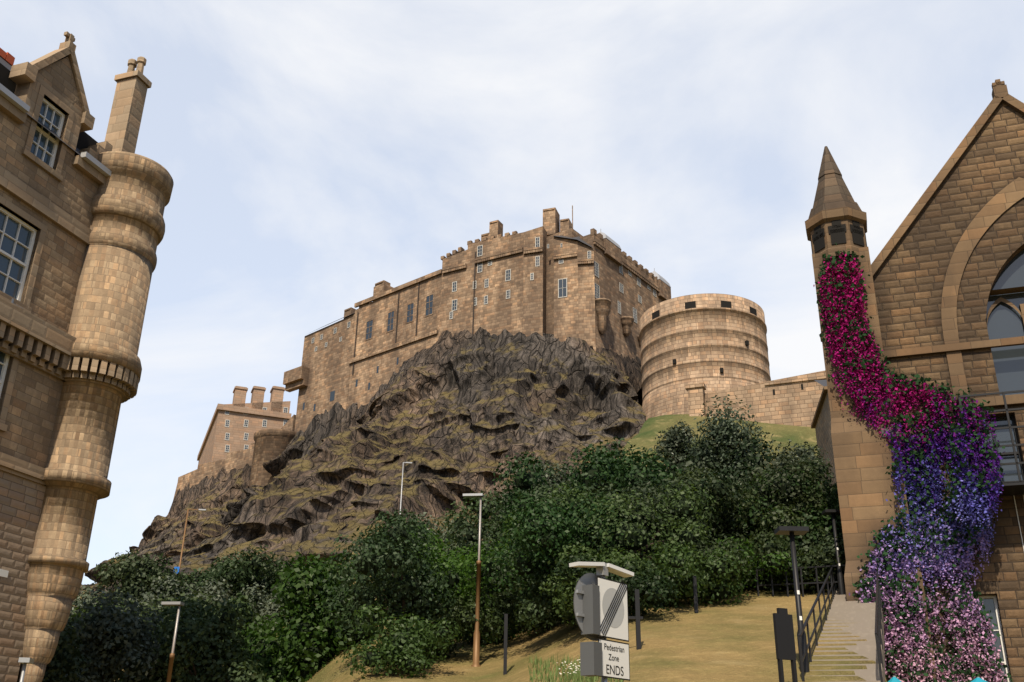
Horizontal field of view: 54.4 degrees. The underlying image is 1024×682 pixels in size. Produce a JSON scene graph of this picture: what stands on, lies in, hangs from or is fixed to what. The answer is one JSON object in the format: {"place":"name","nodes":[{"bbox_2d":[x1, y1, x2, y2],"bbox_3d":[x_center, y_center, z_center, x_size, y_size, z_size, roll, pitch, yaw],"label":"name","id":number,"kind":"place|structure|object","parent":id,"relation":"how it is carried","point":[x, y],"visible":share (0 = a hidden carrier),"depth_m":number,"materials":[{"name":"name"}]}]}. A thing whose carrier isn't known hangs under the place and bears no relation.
{"place":"outdoors","nodes":[
{"label":"outdoors","id":0,"kind":"place"},
{"bbox_2d":[114,551,886,681],"bbox_3d":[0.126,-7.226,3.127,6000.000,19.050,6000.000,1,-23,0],"label":"ground","id":1,"kind":"structure","parent":0,"point":[723,642],"depth_m":26.21,"materials":[{"name":"yellow plant"}]},
{"bbox_2d":[17,617,90,681],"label":"bush","id":2,"kind":"object","parent":1,"relation":"on","point":[64,661],"visible":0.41,"depth_m":31.38,"materials":[{"name":"green plant"}]},
{"bbox_2d":[0,31,173,681],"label":"tenement with turret","id":3,"kind":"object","parent":1,"relation":"on","point":[71,330],"visible":0.98,"depth_m":28.93,"materials":[{"name":"beige stone"}]},
{"bbox_2d":[0,98,64,395],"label":"tenement windows","id":4,"kind":"structure","parent":3,"relation":"attached to","point":[17,237],"depth_m":28.37,"materials":[{"name":"white glass"}]},
{"bbox_2d":[0,48,80,154],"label":"roof","id":5,"kind":"structure","parent":3,"relation":"attached to","point":[7,59],"depth_m":33.94,"materials":[{"name":"grey stone"}]},
{"bbox_2d":[11,298,1023,549],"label":"wall cables and floodlight","id":6,"kind":"object","parent":3,"relation":"attached to","point":[1013,496],"visible":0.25,"depth_m":29.92,"materials":[{"name":"grey"}]},
{"bbox_2d":[66,594,142,681],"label":"bank tree","id":7,"kind":"object","parent":1,"relation":"on","point":[77,620],"visible":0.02,"depth_m":39.53,"materials":[{"name":"green plant"}]},
{"bbox_2d":[67,583,142,626],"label":"bush","id":8,"kind":"object","parent":1,"relation":"on","point":[84,596],"visible":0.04,"depth_m":55.21,"materials":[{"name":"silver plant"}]},
{"bbox_2d":[48,587,175,681],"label":"bush","id":9,"kind":"object","parent":1,"relation":"on","point":[113,630],"visible":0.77,"depth_m":34.78,"materials":[{"name":"green plant"}]},
{"bbox_2d":[91,548,171,605],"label":"bush","id":10,"kind":"object","parent":1,"relation":"on","point":[125,573],"visible":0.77,"depth_m":60.29,"materials":[{"name":"green plant"}]},
{"bbox_2d":[125,553,190,608],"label":"bush","id":11,"kind":"object","parent":1,"relation":"on","point":[167,570],"visible":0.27,"depth_m":60.96,"materials":[{"name":"green plant"}]},
{"bbox_2d":[125,588,221,679],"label":"bank tree","id":12,"kind":"object","parent":1,"relation":"on","point":[209,597],"visible":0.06,"depth_m":43.21,"materials":[{"name":"green plant"}]},
{"bbox_2d":[132,573,236,630],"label":"bush","id":13,"kind":"object","parent":1,"relation":"on","point":[204,597],"visible":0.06,"depth_m":59.12,"materials":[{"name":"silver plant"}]},
{"bbox_2d":[123,593,269,681],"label":"bush","id":14,"kind":"object","parent":1,"relation":"on","point":[201,655],"visible":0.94,"depth_m":35.93,"materials":[{"name":"green plant"}]},
{"bbox_2d":[174,553,256,613],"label":"bush","id":15,"kind":"object","parent":1,"relation":"on","point":[199,579],"visible":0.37,"depth_m":62.79,"materials":[{"name":"green plant"}]},
{"bbox_2d":[18,462,483,681],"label":"lamp posts","id":16,"kind":"object","parent":1,"relation":"on","point":[476,650],"visible":0.67,"depth_m":31.87,"materials":[{"name":"brown"}]},
{"bbox_2d":[219,593,294,675],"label":"bank tree","id":17,"kind":"object","parent":1,"relation":"on","point":[250,616],"visible":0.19,"depth_m":44.03,"materials":[{"name":"green plant"}]},
{"bbox_2d":[209,544,305,624],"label":"bush","id":18,"kind":"object","parent":1,"relation":"on","point":[268,576],"visible":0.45,"depth_m":64.00,"materials":[{"name":"green plant"}]},
{"bbox_2d":[230,578,301,642],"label":"bush","id":19,"kind":"object","parent":1,"relation":"on","point":[270,608],"visible":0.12,"depth_m":61.46,"materials":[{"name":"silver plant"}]},
{"bbox_2d":[236,551,397,681],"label":"bush","id":20,"kind":"object","parent":1,"relation":"on","point":[306,652],"visible":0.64,"depth_m":38.22,"materials":[{"name":"green plant"}]},
{"bbox_2d":[339,542,366,569],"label":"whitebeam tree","id":21,"kind":"object","parent":1,"relation":"on","point":[351,552],"depth_m":66.41,"materials":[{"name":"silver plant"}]},
{"bbox_2d":[336,643,372,662],"bbox_3d":[-4.678,11.855,35.893,3.525,2.628,3.757,1,-23,0],"label":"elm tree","id":22,"kind":"object","parent":1,"relation":"on","point":[353,650],"visible":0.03,"depth_m":35.32,"materials":[{"name":"green plant"}]},
{"bbox_2d":[70,327,645,612],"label":"castle rock","id":23,"kind":"object","parent":1,"relation":"on","point":[456,416],"visible":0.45,"depth_m":130.22,"materials":[{"name":"stone"}]},
{"bbox_2d":[197,386,290,464],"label":"building","id":24,"kind":"structure","parent":23,"relation":"on","point":[215,442],"depth_m":208.29,"materials":[{"name":"beige stone"}]},
{"bbox_2d":[225,407,287,451],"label":"castle barracks windows","id":25,"kind":"structure","parent":24,"relation":"attached to","point":[246,435],"depth_m":206.32,"materials":[{"name":"grey glass"}]},
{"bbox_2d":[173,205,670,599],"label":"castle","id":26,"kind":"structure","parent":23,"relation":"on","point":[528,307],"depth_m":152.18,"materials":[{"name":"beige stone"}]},
{"bbox_2d":[352,252,475,374],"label":"castle drain pipes","id":27,"kind":"object","parent":26,"relation":"attached to","point":[417,314],"visible":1,"depth_m":156.58,"materials":[{"name":"black metal"}]},
{"bbox_2d":[302,237,655,410],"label":"castle windows","id":28,"kind":"structure","parent":26,"relation":"attached to","point":[562,293],"depth_m":152.35,"materials":[{"name":"grey glass"}]},
{"bbox_2d":[310,229,670,332],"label":"castle roofs","id":29,"kind":"structure","parent":26,"relation":"attached to","point":[617,245],"depth_m":150.73,"materials":[{"name":"grey stone"}]},
{"bbox_2d":[639,293,770,419],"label":"round tower","id":30,"kind":"structure","parent":23,"relation":"on","point":[713,342],"depth_m":126.79,"materials":[{"name":"stone"}]},
{"bbox_2d":[319,509,460,644],"bbox_3d":[-4.053,7.946,32.231,4.817,5.339,6.116,1,-23,0],"label":"hedge shrub","id":31,"kind":"object","parent":1,"relation":"on","point":[390,585],"visible":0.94,"depth_m":31.84,"materials":[{"name":"green plant"}]},
{"bbox_2d":[342,604,461,678],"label":"hedge shrub","id":32,"kind":"object","parent":1,"relation":"on","point":[403,646],"visible":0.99,"depth_m":29.23,"materials":[{"name":"green plant"}]},
{"bbox_2d":[407,512,476,556],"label":"bush","id":33,"kind":"object","parent":1,"relation":"on","point":[444,534],"visible":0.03,"depth_m":69.55,"materials":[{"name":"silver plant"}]},
{"bbox_2d":[382,591,508,657],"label":"hedge shrub","id":34,"kind":"object","parent":1,"relation":"on","point":[463,618],"visible":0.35,"depth_m":32.88,"materials":[{"name":"green plant"}]},
{"bbox_2d":[371,517,521,623],"bbox_3d":[-2.404,8.773,35.551,5.635,5.095,6.340,1,-23,0],"label":"hedge shrub","id":35,"kind":"object","parent":1,"relation":"on","point":[463,567],"visible":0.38,"depth_m":34.27,"materials":[{"name":"green plant"}]},
{"bbox_2d":[437,489,508,557],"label":"bank tree","id":36,"kind":"object","parent":1,"relation":"on","point":[486,511],"visible":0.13,"depth_m":62.54,"materials":[{"name":"green plant"}]},
{"bbox_2d":[435,527,519,605],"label":"hedge shrub","id":37,"kind":"object","parent":1,"relation":"on","point":[501,542],"visible":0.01,"depth_m":39.00,"materials":[{"name":"green plant"}]},
{"bbox_2d":[454,631,501,644],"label":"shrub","id":38,"kind":"object","parent":1,"relation":"on","point":[468,637],"visible":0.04,"depth_m":37.45,"materials":[{"name":"green plant"}]},
{"bbox_2d":[437,514,521,623],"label":"hedge shrub","id":39,"kind":"object","parent":1,"relation":"on","point":[472,534],"visible":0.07,"depth_m":39.64,"materials":[{"name":"green plant"}]},
{"bbox_2d":[442,588,521,647],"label":"hedge shrub","id":40,"kind":"object","parent":1,"relation":"on","point":[512,635],"visible":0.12,"depth_m":36.66,"materials":[{"name":"green plant"}]},
{"bbox_2d":[0,569,986,681],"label":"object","id":41,"kind":"object","parent":1,"relation":"on","point":[3,573],"visible":1,"depth_m":22.50,"materials":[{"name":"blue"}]},
{"bbox_2d":[472,596,545,638],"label":"hedge shrub","id":42,"kind":"object","parent":1,"relation":"on","point":[494,614],"visible":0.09,"depth_m":37.12,"materials":[{"name":"green plant"}]},
{"bbox_2d":[487,582,567,638],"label":"hedge shrub","id":43,"kind":"object","parent":1,"relation":"on","point":[516,610],"visible":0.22,"depth_m":34.70,"materials":[{"name":"green plant"}]},
{"bbox_2d":[493,509,563,629],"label":"hedge shrub","id":44,"kind":"object","parent":1,"relation":"on","point":[511,518],"visible":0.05,"depth_m":37.98,"materials":[{"name":"green plant"}]},
{"bbox_2d":[482,453,579,542],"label":"bush","id":45,"kind":"object","parent":1,"relation":"on","point":[556,479],"visible":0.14,"depth_m":73.33,"materials":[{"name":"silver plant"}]},
{"bbox_2d":[492,450,573,534],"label":"bank tree","id":46,"kind":"object","parent":1,"relation":"on","point":[524,480],"visible":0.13,"depth_m":65.70,"materials":[{"name":"green plant"}]},
{"bbox_2d":[514,564,574,628],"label":"hedge shrub","id":47,"kind":"object","parent":1,"relation":"on","point":[547,607],"visible":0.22,"depth_m":31.00,"materials":[{"name":"green plant"}]},
{"bbox_2d":[469,481,632,624],"bbox_3d":[1.538,7.435,34.041,6.165,4.810,4.572,-14,-27,30],"label":"hedge shrub","id":48,"kind":"object","parent":1,"relation":"on","point":[507,586],"visible":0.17,"depth_m":33.82,"materials":[{"name":"green plant"}]},
{"bbox_2d":[482,494,645,602],"bbox_3d":[2.252,7.190,32.245,7.199,4.054,4.826,22,-31,-40],"label":"hedge shrub","id":49,"kind":"object","parent":1,"relation":"on","point":[547,535],"visible":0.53,"depth_m":30.93,"materials":[{"name":"green plant"}]},
{"bbox_2d":[528,653,622,681],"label":"daisies and rough grass","id":50,"kind":"object","parent":1,"relation":"on","point":[575,669],"visible":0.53,"depth_m":23.54,"materials":[{"name":"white plant"}]},
{"bbox_2d":[538,543,652,625],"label":"hedge shrub","id":51,"kind":"object","parent":1,"relation":"on","point":[558,590],"visible":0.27,"depth_m":28.93,"materials":[{"name":"green plant"}]},
{"bbox_2d":[569,562,633,681],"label":"pedestrian zone sign","id":52,"kind":"object","parent":1,"relation":"on","point":[600,603],"visible":1,"depth_m":13.46,"materials":[{"name":"silver metal"}]},
{"bbox_2d":[604,643,623,651],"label":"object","id":53,"kind":"object","parent":52,"relation":"attached to","point":[621,650],"visible":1,"depth_m":13.46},
{"bbox_2d":[606,664,623,675],"bbox_3d":[1.383,4.418,13.364,0.005,0.119,0.405,-18,-30,37],"label":"sign lettering","id":54,"kind":"object","parent":52,"relation":"attached to","point":[614,670],"visible":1,"depth_m":13.33,"materials":[{"name":"black paint"}]},
{"bbox_2d":[549,553,680,615],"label":"hedge shrub","id":55,"kind":"object","parent":1,"relation":"on","point":[651,591],"visible":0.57,"depth_m":27.82,"materials":[{"name":"green plant"}]},
{"bbox_2d":[558,443,682,530],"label":"bush","id":56,"kind":"object","parent":1,"relation":"on","point":[597,473],"visible":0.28,"depth_m":57.62,"materials":[{"name":"green plant"}]},
{"bbox_2d":[582,436,667,488],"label":"bank tree","id":57,"kind":"object","parent":1,"relation":"on","point":[615,445],"depth_m":66.08,"materials":[{"name":"green plant"}]},
{"bbox_2d":[539,480,719,610],"bbox_3d":[3.568,6.517,31.384,5.754,4.468,4.096,-12,-26,27],"label":"hedge shrub","id":58,"kind":"object","parent":1,"relation":"on","point":[637,535],"visible":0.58,"depth_m":30.89,"materials":[{"name":"green plant"}]},
{"bbox_2d":[567,476,753,587],"bbox_3d":[4.802,6.545,33.331,6.250,4.832,5.952,1,-23,0],"label":"hedge shrub","id":59,"kind":"object","parent":1,"relation":"on","point":[652,516],"visible":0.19,"depth_m":31.87,"materials":[{"name":"green plant"}]},
{"bbox_2d":[503,509,845,681],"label":"black railings","id":60,"kind":"object","parent":1,"relation":"on","point":[784,634],"visible":0.78,"depth_m":20.17,"materials":[{"name":"black metal"}]},
{"bbox_2d":[654,419,707,474],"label":"whitebeam tree","id":61,"kind":"object","parent":1,"relation":"on","point":[673,441],"visible":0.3,"depth_m":75.57,"materials":[{"name":"green plant"}]},
{"bbox_2d":[643,434,733,480],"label":"bank tree","id":62,"kind":"object","parent":1,"relation":"on","point":[699,465],"visible":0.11,"depth_m":68.56,"materials":[{"name":"green plant"}]},
{"bbox_2d":[608,467,779,590],"bbox_3d":[6.045,6.939,35.024,5.737,4.343,6.673,-16,-29,34],"label":"hedge shrub","id":63,"kind":"object","parent":1,"relation":"on","point":[719,489],"visible":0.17,"depth_m":33.67,"materials":[{"name":"green plant"}]},
{"bbox_2d":[635,538,752,598],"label":"hedge shrub","id":64,"kind":"object","parent":1,"relation":"on","point":[735,552],"visible":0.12,"depth_m":31.05,"materials":[{"name":"green plant"}]},
{"bbox_2d":[642,538,748,608],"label":"hedge shrub","id":65,"kind":"object","parent":1,"relation":"on","point":[676,561],"visible":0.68,"depth_m":30.01,"materials":[{"name":"green plant"}]},
{"bbox_2d":[677,394,776,496],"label":"whitebeam tree","id":66,"kind":"object","parent":1,"relation":"on","point":[727,430],"visible":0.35,"depth_m":68.33,"materials":[{"name":"green plant"}]},
{"bbox_2d":[697,536,791,592],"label":"hedge shrub","id":67,"kind":"object","parent":1,"relation":"on","point":[776,564],"visible":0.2,"depth_m":32.01,"materials":[{"name":"green plant"}]},
{"bbox_2d":[710,434,784,496],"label":"bank tree","id":68,"kind":"object","parent":1,"relation":"on","point":[755,459],"visible":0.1,"depth_m":66.72,"materials":[{"name":"green plant"}]},
{"bbox_2d":[668,465,833,554],"bbox_3d":[8.497,6.588,35.615,5.994,5.002,5.718,1,-23,0],"label":"hedge shrub","id":69,"kind":"object","parent":1,"relation":"on","point":[698,478],"visible":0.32,"depth_m":34.55,"materials":[{"name":"green plant"}]},
{"bbox_2d":[703,454,830,547],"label":"hedge shrub","id":70,"kind":"object","parent":1,"relation":"on","point":[784,484],"visible":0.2,"depth_m":35.17,"materials":[{"name":"green plant"}]},
{"bbox_2d":[717,529,830,589],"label":"hedge shrub","id":71,"kind":"object","parent":1,"relation":"on","point":[799,563],"visible":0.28,"depth_m":32.96,"materials":[{"name":"green plant"}]},
{"bbox_2d":[729,463,843,581],"bbox_3d":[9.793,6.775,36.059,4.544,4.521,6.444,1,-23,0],"label":"hedge shrub","id":72,"kind":"object","parent":1,"relation":"on","point":[751,522],"visible":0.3,"depth_m":34.76,"materials":[{"name":"green plant"}]},
{"bbox_2d":[744,526,845,591],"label":"hedge shrub","id":73,"kind":"object","parent":1,"relation":"on","point":[772,547],"visible":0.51,"depth_m":32.47,"materials":[{"name":"green plant"}]},
{"bbox_2d":[765,439,833,484],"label":"bush","id":74,"kind":"object","parent":1,"relation":"on","point":[802,453],"visible":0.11,"depth_m":68.03,"materials":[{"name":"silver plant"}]},
{"bbox_2d":[792,458,836,508],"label":"bush","id":75,"kind":"object","parent":1,"relation":"on","point":[821,471],"visible":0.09,"depth_m":58.67,"materials":[{"name":"green plant"}]},
{"bbox_2d":[787,534,845,593],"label":"hedge shrub","id":76,"kind":"object","parent":1,"relation":"on","point":[841,554],"visible":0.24,"depth_m":31.97,"materials":[{"name":"green plant"}]},
{"bbox_2d":[811,380,836,483],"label":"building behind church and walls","id":77,"kind":"structure","parent":1,"relation":"on","point":[821,423],"depth_m":79.11,"materials":[{"name":"grey stone"}]},
{"bbox_2d":[798,562,885,681],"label":"green grannys steps","id":78,"kind":"structure","parent":1,"relation":"on","point":[864,620],"depth_m":22.89,"materials":[{"name":"stone"}]},
{"bbox_2d":[805,79,1023,681],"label":"stone building","id":79,"kind":"structure","parent":1,"relation":"on","point":[944,281],"depth_m":33.04,"materials":[{"name":"brown stone"}]},
{"bbox_2d":[813,242,1012,681],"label":"flower display","id":80,"kind":"object","parent":79,"relation":"attached to","point":[938,536],"visible":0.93,"depth_m":29.87,"materials":[{"name":"multicoloured plant"}]},
{"bbox_2d":[956,390,1023,681],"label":"window","id":81,"kind":"structure","parent":79,"relation":"attached to","point":[1012,478],"depth_m":30.16,"materials":[{"name":"grey glass"}]},
{"bbox_2d":[0,0,1023,584],"label":"sky","id":82,"kind":"structure","parent":0,"point":[316,154],"materials":[{"name":"white"}]},
{"bbox_2d":[619,414,816,468],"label":"grassy slope","id":83,"kind":"structure","parent":0,"point":[651,428],"depth_m":110.40,"materials":[{"name":"green plant"}]},
{"bbox_2d":[685,371,825,426],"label":"stone wall","id":84,"kind":"structure","parent":83,"relation":"on","point":[793,400],"depth_m":114.73,"materials":[{"name":"stone"}]}
]}

